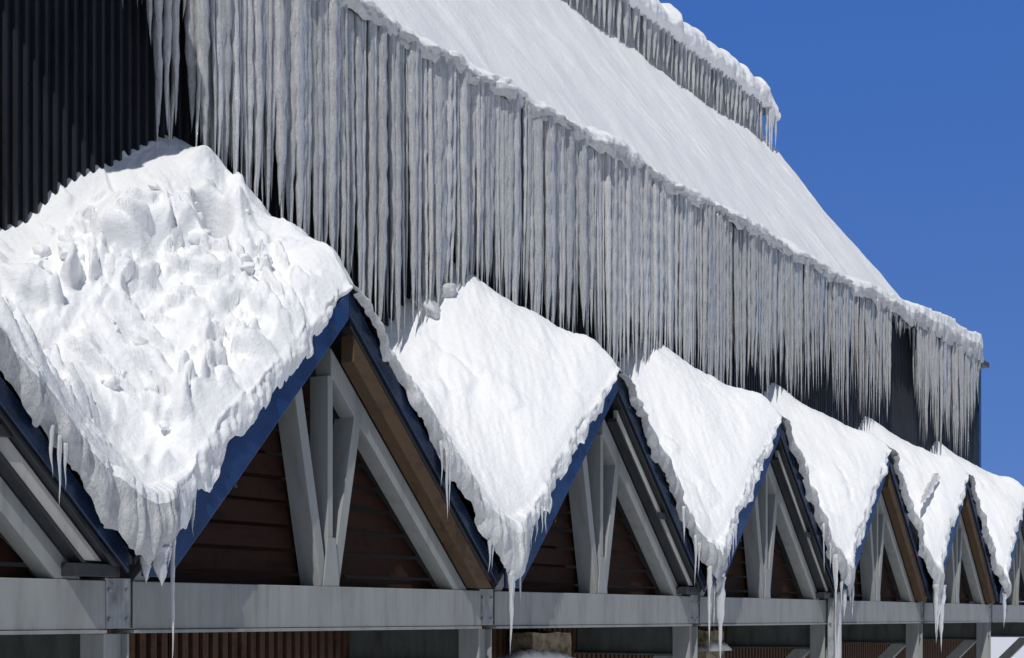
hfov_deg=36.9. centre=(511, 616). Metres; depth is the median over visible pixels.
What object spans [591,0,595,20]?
icicle
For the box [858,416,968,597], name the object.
snow bank
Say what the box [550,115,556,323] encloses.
icicle
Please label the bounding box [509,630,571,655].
stone block
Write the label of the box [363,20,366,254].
icicle
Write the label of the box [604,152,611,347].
icicle
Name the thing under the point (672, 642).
bracket column
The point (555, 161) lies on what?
icicle
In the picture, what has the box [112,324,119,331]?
snow chunk
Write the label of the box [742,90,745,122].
icicle
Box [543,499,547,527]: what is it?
icicle
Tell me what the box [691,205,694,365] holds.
icicle
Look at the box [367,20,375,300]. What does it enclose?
icicle
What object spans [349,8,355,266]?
icicle
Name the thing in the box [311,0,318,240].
icicle
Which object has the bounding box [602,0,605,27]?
icicle
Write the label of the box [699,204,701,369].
icicle
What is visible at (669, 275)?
icicle
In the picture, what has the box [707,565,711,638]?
icicle
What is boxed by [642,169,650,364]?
icicle
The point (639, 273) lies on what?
icicle
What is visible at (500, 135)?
icicle
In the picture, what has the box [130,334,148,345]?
snow chunk
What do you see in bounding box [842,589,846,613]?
icicle
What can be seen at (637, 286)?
icicle
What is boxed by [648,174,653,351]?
icicle
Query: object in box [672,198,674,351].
icicle
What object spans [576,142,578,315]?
icicle
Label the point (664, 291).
icicle
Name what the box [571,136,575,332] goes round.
icicle
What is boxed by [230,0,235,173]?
icicle
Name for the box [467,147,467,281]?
icicle
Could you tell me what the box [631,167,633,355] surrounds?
icicle
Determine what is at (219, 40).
icicle
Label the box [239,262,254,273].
snow chunk
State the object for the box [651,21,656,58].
icicle
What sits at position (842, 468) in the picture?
snow bank
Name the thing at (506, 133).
icicle
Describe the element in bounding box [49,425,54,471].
icicle
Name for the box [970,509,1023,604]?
gable frame
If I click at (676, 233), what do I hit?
icicle
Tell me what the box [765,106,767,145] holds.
icicle
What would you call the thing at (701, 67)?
icicle
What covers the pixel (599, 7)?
icicle
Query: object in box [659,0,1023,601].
sky
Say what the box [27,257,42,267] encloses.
snow chunk
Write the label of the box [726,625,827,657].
bracket column
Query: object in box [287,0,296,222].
icicle
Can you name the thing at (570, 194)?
icicle
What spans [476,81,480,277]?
icicle
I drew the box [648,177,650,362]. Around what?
icicle
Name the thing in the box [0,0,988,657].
lodge building
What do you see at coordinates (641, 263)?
icicle
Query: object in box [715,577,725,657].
icicle
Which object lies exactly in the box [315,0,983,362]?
roof snow
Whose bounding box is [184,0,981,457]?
icicle curtain
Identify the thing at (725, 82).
icicle
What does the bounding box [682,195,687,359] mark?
icicle
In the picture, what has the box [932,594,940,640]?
icicle
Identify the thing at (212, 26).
icicle
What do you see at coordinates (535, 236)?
icicle
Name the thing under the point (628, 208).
icicle
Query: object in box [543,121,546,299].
icicle
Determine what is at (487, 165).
icicle
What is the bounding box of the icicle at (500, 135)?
[498,95,501,291]
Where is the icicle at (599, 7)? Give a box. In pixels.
[597,0,600,25]
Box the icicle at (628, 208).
[625,160,630,365]
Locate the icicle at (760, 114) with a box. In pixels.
[759,101,762,134]
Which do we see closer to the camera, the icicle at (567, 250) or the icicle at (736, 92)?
the icicle at (567, 250)
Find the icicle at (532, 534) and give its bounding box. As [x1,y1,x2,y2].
[530,525,533,545]
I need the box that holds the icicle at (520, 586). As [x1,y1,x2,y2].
[519,577,520,599]
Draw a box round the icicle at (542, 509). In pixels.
[540,506,543,533]
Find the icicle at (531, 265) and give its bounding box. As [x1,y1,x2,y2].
[529,112,533,309]
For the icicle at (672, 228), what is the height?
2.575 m
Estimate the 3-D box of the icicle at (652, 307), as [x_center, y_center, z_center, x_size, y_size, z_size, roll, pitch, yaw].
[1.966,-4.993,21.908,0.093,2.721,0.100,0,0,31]
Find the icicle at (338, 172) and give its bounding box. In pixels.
[335,0,340,253]
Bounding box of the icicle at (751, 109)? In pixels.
[748,94,753,129]
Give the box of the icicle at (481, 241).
[480,81,485,280]
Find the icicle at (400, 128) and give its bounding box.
[399,43,401,341]
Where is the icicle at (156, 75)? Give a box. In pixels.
[152,0,158,147]
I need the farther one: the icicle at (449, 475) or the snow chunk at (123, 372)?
the icicle at (449, 475)
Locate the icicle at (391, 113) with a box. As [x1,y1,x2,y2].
[387,33,395,325]
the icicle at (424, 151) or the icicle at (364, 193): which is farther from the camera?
the icicle at (424, 151)
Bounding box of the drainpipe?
[828,592,841,657]
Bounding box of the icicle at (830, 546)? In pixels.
[829,543,831,567]
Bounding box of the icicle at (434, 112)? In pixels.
[428,62,437,297]
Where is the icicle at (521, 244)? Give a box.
[520,107,522,273]
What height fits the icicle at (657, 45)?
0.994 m
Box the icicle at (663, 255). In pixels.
[661,185,663,345]
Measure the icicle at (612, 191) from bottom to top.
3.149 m
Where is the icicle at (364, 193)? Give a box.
[356,19,366,294]
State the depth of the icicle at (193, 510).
11.44 m
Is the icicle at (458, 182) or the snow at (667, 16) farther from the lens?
the snow at (667, 16)
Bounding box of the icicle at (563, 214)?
[560,126,565,328]
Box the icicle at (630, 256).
[626,166,632,362]
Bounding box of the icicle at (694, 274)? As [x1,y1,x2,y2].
[693,205,694,366]
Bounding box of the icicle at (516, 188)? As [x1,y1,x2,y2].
[512,94,520,304]
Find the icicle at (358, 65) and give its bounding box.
[354,11,362,288]
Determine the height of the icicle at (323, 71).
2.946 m
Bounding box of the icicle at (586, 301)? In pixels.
[585,146,587,325]
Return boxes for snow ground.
[991,637,1023,657]
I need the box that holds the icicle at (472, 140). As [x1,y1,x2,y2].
[469,84,475,275]
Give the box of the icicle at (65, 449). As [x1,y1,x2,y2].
[62,443,67,488]
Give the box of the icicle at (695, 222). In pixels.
[694,206,696,365]
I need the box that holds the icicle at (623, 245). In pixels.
[621,163,624,364]
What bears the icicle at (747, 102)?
hanging from the snow at (667, 16)
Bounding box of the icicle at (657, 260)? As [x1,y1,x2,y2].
[656,178,658,349]
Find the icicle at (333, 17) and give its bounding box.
[328,0,338,248]
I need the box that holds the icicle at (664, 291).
[663,186,665,347]
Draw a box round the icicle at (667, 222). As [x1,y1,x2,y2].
[666,192,668,347]
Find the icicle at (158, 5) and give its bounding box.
[154,0,162,124]
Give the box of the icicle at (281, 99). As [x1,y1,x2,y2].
[274,0,286,205]
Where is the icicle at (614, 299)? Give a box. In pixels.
[612,158,617,360]
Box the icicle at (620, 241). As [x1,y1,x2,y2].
[618,160,622,368]
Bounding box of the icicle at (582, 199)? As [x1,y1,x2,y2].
[578,132,587,326]
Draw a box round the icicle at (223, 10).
[220,0,226,162]
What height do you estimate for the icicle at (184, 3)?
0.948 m
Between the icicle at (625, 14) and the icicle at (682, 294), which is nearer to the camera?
the icicle at (682, 294)
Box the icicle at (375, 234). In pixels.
[373,23,376,312]
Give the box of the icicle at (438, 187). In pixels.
[433,56,444,305]
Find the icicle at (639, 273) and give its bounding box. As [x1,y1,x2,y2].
[634,168,640,366]
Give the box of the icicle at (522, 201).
[522,112,525,282]
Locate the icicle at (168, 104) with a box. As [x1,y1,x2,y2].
[162,8,169,145]
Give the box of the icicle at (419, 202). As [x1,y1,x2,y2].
[417,48,421,319]
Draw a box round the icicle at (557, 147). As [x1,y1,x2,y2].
[554,123,559,321]
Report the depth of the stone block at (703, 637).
23.20 m
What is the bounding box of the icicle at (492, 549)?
[491,545,493,569]
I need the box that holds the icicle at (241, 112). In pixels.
[238,0,242,173]
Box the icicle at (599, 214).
[598,153,601,344]
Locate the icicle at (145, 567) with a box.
[139,556,151,581]
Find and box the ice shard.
[920,473,939,503]
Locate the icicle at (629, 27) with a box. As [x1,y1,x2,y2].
[628,4,630,37]
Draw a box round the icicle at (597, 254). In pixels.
[596,152,599,332]
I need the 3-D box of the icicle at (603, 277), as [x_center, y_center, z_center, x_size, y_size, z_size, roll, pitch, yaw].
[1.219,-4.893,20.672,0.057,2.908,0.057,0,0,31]
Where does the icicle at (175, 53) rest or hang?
hanging from the roof snow at (564, 63)
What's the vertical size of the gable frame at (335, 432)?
2.616 m
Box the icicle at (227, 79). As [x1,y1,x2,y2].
[223,0,231,167]
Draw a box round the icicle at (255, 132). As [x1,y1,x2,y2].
[252,0,257,194]
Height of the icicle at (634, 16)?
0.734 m
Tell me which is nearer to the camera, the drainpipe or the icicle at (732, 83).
the drainpipe
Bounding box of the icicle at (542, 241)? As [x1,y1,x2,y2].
[541,134,543,315]
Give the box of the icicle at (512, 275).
[511,224,513,302]
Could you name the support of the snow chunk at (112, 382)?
on the snow bank at (216, 363)
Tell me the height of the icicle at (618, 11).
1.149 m
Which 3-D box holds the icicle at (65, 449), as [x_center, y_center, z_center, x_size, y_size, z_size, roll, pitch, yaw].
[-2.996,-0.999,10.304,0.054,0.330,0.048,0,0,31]
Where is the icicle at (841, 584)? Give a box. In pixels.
[840,578,842,605]
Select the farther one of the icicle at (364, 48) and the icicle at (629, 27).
the icicle at (629, 27)
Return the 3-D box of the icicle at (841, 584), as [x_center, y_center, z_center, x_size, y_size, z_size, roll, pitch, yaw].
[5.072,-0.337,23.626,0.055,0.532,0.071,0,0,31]
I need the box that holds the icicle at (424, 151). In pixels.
[422,58,428,322]
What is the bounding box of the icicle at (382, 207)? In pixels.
[377,25,388,320]
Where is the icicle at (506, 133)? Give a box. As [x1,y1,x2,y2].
[504,96,508,298]
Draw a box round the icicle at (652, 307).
[651,178,653,353]
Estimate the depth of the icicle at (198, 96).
13.93 m
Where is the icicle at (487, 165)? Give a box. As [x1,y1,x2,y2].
[485,83,490,284]
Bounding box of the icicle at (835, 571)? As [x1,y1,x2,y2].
[834,554,837,615]
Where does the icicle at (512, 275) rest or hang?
hanging from the roof snow at (564, 63)
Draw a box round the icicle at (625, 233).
[622,188,626,359]
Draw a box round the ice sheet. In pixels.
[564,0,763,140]
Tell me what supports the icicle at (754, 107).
hanging from the snow at (667, 16)
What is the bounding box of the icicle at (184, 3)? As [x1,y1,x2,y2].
[183,0,185,14]
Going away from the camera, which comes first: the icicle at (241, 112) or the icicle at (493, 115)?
the icicle at (241, 112)
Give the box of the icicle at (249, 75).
[244,0,253,186]
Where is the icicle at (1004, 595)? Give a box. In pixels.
[1001,593,1006,621]
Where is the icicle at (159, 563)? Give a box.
[152,546,171,584]
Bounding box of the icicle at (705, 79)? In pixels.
[703,60,707,103]
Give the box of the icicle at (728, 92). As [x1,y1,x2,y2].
[726,77,729,114]
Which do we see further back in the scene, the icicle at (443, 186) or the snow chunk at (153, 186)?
the icicle at (443, 186)
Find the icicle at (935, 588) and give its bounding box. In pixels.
[932,585,938,633]
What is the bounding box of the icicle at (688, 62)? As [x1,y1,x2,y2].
[687,50,690,87]
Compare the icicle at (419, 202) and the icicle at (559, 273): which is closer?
the icicle at (419, 202)
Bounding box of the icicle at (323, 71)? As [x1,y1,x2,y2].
[320,0,324,241]
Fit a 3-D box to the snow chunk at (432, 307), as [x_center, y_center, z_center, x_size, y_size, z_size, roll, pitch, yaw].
[-0.915,-3.462,17.258,0.273,0.432,0.478,-13,-7,13]
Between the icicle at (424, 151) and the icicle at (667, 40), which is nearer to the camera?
the icicle at (424, 151)
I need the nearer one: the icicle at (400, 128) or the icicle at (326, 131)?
the icicle at (326, 131)
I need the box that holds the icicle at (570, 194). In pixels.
[565,126,573,328]
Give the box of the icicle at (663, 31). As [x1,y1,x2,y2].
[661,28,665,61]
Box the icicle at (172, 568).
[170,538,175,657]
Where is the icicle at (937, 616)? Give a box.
[932,591,938,634]
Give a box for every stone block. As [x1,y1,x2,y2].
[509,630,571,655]
[698,628,723,657]
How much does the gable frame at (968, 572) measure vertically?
2.616 m
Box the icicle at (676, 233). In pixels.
[674,195,678,353]
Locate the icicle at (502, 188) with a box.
[500,96,504,294]
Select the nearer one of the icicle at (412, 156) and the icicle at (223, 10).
the icicle at (223, 10)
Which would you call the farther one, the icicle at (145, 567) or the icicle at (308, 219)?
the icicle at (308, 219)
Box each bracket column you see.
[0,634,128,657]
[349,629,491,657]
[574,626,697,657]
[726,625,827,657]
[842,623,922,657]
[923,623,990,657]
[985,622,1023,657]
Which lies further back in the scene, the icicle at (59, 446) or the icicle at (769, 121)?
the icicle at (769, 121)
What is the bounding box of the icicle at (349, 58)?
[345,8,350,275]
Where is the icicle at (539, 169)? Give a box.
[535,115,542,314]
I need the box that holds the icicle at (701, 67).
[699,58,704,94]
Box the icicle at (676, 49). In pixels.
[674,40,678,83]
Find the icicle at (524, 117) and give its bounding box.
[522,102,526,278]
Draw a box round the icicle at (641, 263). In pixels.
[639,168,643,345]
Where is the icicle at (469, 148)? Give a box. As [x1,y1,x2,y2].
[468,84,470,275]
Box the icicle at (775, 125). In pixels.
[774,117,776,145]
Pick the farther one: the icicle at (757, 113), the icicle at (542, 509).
the icicle at (757, 113)
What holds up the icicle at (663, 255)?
hanging from the roof snow at (564, 63)
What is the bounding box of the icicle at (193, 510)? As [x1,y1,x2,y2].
[191,495,195,536]
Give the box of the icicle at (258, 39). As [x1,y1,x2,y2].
[253,0,262,197]
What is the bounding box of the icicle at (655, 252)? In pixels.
[652,178,657,350]
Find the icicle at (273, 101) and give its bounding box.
[271,0,276,195]
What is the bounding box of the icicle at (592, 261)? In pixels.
[589,147,595,333]
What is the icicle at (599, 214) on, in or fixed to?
hanging from the roof snow at (564, 63)
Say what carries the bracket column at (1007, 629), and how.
on the snow ground
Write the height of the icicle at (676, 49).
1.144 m
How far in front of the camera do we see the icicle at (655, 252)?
21.92 m
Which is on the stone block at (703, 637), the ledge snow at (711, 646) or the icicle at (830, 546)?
the ledge snow at (711, 646)
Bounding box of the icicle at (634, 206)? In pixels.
[631,165,636,326]
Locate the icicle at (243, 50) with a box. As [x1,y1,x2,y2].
[241,0,247,185]
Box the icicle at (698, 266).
[696,207,699,361]
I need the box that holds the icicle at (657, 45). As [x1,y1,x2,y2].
[655,24,659,66]
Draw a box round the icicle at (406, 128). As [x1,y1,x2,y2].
[404,49,407,287]
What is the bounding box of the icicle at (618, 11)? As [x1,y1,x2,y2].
[615,0,621,42]
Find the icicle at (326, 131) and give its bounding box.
[323,0,329,242]
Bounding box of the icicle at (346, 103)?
[344,4,349,269]
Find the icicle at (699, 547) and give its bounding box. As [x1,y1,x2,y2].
[697,543,700,570]
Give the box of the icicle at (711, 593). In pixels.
[711,574,712,612]
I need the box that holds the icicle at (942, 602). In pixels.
[939,585,946,648]
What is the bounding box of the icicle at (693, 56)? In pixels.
[691,50,695,94]
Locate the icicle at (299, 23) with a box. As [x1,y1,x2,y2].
[293,0,305,227]
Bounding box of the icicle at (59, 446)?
[57,435,61,501]
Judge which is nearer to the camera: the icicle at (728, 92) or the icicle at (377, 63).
the icicle at (377, 63)
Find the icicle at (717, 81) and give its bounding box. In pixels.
[715,68,719,112]
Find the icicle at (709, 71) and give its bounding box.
[708,63,710,97]
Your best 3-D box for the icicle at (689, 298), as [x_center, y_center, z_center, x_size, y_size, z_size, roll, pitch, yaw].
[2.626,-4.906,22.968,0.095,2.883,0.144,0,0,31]
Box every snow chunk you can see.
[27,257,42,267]
[32,244,51,257]
[58,235,67,240]
[58,240,76,258]
[78,253,84,261]
[102,374,120,389]
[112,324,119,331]
[120,369,126,378]
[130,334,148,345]
[134,340,143,345]
[144,382,157,392]
[148,183,160,190]
[152,190,172,203]
[158,420,168,429]
[188,229,211,244]
[198,212,203,221]
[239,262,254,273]
[240,253,252,261]
[259,254,272,266]
[414,292,440,318]
[434,283,456,298]
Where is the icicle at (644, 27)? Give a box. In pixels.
[641,15,646,57]
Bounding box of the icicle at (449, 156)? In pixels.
[443,59,452,282]
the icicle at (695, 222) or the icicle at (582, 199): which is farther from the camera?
the icicle at (695, 222)
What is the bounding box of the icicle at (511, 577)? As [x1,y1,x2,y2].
[507,570,514,647]
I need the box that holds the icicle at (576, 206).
[575,139,578,319]
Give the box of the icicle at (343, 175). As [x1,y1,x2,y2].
[339,7,346,264]
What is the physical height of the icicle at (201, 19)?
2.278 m
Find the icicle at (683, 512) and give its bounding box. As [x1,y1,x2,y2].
[682,506,685,537]
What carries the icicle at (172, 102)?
hanging from the lodge building
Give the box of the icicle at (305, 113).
[302,0,308,231]
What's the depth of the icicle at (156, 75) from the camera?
13.68 m
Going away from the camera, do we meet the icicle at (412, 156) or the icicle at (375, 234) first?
the icicle at (375, 234)
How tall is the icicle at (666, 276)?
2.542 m
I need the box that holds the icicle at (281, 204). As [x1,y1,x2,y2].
[280,186,282,217]
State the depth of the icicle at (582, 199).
20.09 m
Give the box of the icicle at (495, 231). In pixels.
[493,95,497,291]
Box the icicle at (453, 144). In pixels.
[449,64,456,282]
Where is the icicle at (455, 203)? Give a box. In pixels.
[455,78,459,274]
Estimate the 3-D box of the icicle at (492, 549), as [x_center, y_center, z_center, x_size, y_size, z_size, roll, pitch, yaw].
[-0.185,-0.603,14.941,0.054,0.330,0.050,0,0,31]
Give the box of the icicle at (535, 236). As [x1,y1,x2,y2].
[532,118,536,311]
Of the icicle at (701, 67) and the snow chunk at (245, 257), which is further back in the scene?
the icicle at (701, 67)
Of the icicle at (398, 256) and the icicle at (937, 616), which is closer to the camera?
the icicle at (398, 256)
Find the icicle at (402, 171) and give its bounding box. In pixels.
[401,45,404,332]
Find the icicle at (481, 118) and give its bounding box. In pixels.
[478,79,483,279]
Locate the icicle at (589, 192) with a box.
[586,146,591,336]
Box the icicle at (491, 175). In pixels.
[487,90,493,285]
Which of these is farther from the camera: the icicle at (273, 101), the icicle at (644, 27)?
the icicle at (644, 27)
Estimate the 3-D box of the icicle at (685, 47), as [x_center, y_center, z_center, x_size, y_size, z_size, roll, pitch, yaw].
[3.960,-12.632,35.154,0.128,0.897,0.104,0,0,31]
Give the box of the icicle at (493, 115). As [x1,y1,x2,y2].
[490,91,495,272]
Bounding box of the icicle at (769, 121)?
[768,107,770,148]
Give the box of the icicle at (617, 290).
[615,191,617,362]
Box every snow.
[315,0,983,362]
[497,648,572,657]
[621,0,780,120]
[698,640,731,650]
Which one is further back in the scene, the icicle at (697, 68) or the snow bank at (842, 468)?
the icicle at (697, 68)
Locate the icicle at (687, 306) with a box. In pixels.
[685,201,688,361]
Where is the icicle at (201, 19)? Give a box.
[194,0,209,145]
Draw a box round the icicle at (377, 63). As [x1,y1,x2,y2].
[376,26,378,292]
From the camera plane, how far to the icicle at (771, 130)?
39.44 m
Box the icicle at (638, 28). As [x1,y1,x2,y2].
[636,9,639,52]
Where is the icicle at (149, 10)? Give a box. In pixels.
[147,0,151,35]
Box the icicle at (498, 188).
[497,95,499,293]
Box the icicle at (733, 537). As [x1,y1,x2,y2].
[732,531,734,554]
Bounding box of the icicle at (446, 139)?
[445,64,447,282]
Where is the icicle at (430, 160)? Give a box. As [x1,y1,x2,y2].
[427,59,433,300]
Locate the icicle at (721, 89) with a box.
[719,71,722,114]
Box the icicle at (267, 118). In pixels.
[264,0,270,211]
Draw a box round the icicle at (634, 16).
[631,7,637,38]
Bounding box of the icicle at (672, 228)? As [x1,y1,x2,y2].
[671,194,673,350]
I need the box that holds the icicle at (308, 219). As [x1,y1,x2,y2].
[307,117,311,235]
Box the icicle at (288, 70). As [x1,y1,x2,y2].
[285,0,290,220]
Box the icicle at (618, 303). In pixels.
[616,164,619,364]
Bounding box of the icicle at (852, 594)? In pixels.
[851,585,853,613]
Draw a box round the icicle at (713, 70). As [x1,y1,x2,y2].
[712,67,714,92]
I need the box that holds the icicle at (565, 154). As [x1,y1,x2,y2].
[562,127,566,321]
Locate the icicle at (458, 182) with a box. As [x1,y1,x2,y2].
[456,68,460,288]
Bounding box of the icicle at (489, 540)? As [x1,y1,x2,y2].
[487,538,491,570]
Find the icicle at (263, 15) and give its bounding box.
[260,0,265,202]
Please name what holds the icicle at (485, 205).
hanging from the roof snow at (564, 63)
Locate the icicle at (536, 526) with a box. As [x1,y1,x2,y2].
[535,516,537,539]
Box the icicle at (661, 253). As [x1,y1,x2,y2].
[658,177,664,348]
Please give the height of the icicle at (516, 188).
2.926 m
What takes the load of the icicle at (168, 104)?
hanging from the lodge building
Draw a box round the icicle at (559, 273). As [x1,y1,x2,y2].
[557,125,561,327]
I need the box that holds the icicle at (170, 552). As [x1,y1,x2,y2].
[167,542,171,566]
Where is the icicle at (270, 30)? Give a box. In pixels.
[268,0,272,111]
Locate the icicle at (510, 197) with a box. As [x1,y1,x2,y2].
[507,98,513,299]
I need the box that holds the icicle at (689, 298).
[687,199,690,362]
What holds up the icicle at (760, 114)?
hanging from the snow at (667, 16)
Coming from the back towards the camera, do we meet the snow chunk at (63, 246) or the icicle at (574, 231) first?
the icicle at (574, 231)
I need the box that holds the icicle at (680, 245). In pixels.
[678,193,682,356]
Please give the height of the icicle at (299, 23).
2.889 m
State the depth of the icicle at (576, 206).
20.00 m
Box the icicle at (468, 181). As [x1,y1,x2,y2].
[466,83,470,280]
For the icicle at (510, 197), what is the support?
hanging from the roof snow at (564, 63)
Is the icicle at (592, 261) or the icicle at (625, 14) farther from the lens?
the icicle at (625, 14)
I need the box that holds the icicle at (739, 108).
[737,85,741,124]
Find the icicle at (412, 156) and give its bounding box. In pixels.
[407,41,417,322]
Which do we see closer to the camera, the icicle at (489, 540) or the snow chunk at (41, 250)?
the snow chunk at (41, 250)
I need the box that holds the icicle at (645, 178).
[639,166,648,340]
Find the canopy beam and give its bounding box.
[0,578,1023,634]
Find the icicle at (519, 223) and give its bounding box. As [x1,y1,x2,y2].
[517,113,521,304]
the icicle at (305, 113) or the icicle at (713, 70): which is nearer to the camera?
the icicle at (305, 113)
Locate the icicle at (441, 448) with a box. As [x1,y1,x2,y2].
[439,440,442,481]
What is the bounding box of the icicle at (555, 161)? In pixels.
[554,123,556,215]
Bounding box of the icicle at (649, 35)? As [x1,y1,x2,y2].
[646,19,651,62]
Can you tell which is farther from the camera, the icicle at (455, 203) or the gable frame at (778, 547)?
the gable frame at (778, 547)
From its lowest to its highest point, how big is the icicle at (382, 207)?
3.366 m
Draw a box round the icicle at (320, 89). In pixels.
[316,0,323,240]
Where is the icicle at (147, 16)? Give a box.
[146,0,152,40]
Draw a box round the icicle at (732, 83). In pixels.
[730,79,734,110]
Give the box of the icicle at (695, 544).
[694,535,697,573]
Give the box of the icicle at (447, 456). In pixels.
[445,452,449,516]
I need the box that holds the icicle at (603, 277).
[601,154,604,349]
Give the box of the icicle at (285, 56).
[283,0,287,211]
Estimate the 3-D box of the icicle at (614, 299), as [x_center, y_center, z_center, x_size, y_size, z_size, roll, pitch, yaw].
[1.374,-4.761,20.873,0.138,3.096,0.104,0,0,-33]
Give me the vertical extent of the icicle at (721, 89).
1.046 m
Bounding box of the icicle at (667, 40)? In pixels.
[665,31,670,67]
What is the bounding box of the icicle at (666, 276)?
[663,198,667,345]
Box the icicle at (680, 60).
[678,41,682,83]
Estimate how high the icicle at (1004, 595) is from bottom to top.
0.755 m
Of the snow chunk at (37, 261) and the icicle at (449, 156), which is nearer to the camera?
the snow chunk at (37, 261)
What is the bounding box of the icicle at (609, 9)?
[606,0,611,36]
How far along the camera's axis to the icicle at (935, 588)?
27.88 m
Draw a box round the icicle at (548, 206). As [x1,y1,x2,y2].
[543,115,551,319]
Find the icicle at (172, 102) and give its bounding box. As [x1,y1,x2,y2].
[170,59,174,142]
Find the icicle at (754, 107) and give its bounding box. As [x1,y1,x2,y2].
[753,97,756,125]
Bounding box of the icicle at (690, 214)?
[689,201,691,364]
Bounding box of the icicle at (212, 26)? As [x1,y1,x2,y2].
[209,0,216,153]
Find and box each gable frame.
[0,376,131,579]
[61,292,498,589]
[409,373,704,595]
[674,423,837,599]
[819,454,929,601]
[913,480,997,603]
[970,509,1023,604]
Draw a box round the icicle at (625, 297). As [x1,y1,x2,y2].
[625,205,625,330]
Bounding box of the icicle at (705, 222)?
[701,201,708,372]
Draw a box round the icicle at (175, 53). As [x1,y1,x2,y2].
[171,0,179,124]
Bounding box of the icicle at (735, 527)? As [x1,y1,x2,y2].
[734,524,737,543]
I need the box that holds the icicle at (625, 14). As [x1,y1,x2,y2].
[622,0,629,45]
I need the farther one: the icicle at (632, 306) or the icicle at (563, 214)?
the icicle at (632, 306)
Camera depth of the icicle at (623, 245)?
21.10 m
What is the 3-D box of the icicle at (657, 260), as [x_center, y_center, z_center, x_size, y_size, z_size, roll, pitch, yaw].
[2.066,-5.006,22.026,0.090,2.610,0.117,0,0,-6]
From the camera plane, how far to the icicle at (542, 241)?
19.21 m
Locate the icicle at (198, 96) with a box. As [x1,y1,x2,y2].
[195,0,200,146]
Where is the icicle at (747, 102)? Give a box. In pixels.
[746,94,749,117]
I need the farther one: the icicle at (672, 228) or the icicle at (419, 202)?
the icicle at (672, 228)
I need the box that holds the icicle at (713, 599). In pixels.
[712,584,716,621]
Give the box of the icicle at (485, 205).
[483,82,487,282]
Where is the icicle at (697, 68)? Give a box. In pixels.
[695,55,698,89]
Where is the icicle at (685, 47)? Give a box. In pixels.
[683,44,687,80]
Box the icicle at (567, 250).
[565,129,569,324]
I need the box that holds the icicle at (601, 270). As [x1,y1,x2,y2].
[600,154,601,346]
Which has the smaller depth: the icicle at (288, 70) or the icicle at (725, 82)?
the icicle at (288, 70)
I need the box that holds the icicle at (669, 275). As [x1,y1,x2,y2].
[668,194,671,349]
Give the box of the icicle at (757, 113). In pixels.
[755,99,758,133]
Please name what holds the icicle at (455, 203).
hanging from the roof snow at (564, 63)
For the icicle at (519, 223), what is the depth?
18.71 m
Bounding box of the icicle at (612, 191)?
[610,157,613,355]
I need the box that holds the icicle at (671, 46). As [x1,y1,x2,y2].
[670,35,673,75]
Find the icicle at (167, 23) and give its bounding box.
[163,0,171,130]
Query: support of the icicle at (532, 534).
hanging from the snow bank at (505, 397)
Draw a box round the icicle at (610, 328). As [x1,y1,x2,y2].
[608,286,611,354]
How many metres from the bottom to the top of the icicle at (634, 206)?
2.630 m
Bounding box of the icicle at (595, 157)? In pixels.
[594,149,596,317]
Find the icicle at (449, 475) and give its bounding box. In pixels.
[448,456,451,509]
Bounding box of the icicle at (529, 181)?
[524,103,531,307]
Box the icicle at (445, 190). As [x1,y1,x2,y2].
[442,62,447,282]
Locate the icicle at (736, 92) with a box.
[733,82,738,122]
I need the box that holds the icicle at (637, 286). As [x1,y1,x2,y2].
[634,167,639,365]
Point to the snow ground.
(1000, 646)
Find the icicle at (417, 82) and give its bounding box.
[408,41,418,299]
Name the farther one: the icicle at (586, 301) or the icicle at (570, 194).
the icicle at (586, 301)
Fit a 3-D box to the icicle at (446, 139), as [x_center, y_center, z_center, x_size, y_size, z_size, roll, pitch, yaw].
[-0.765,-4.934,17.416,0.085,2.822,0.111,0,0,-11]
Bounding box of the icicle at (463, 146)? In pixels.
[459,65,468,286]
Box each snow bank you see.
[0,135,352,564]
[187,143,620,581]
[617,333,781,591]
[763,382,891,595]
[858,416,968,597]
[931,441,1023,597]
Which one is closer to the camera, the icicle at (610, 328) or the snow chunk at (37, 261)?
the snow chunk at (37, 261)
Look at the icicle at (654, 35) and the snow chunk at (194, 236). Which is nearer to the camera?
the snow chunk at (194, 236)
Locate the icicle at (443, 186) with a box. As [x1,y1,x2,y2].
[440,56,444,303]
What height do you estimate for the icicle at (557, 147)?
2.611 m
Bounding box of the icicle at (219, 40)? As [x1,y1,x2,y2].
[215,0,223,156]
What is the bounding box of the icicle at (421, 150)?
[420,56,421,325]
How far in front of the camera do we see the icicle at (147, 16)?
13.61 m
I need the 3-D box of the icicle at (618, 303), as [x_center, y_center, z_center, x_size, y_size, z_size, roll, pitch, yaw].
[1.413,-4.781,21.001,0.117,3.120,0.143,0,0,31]
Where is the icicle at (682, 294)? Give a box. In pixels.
[680,196,683,356]
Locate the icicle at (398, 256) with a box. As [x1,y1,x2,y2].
[394,28,401,349]
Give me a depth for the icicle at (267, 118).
14.73 m
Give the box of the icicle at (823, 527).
[822,523,824,554]
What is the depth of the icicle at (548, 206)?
19.31 m
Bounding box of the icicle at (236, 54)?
[234,0,239,172]
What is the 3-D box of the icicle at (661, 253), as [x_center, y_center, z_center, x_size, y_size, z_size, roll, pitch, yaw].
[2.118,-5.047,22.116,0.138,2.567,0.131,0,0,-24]
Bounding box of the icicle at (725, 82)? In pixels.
[723,75,726,103]
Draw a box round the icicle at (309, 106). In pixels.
[306,0,311,232]
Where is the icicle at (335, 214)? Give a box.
[334,163,335,242]
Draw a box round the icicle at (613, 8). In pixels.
[612,0,615,27]
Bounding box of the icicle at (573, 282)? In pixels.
[572,135,574,322]
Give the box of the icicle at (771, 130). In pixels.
[770,108,773,150]

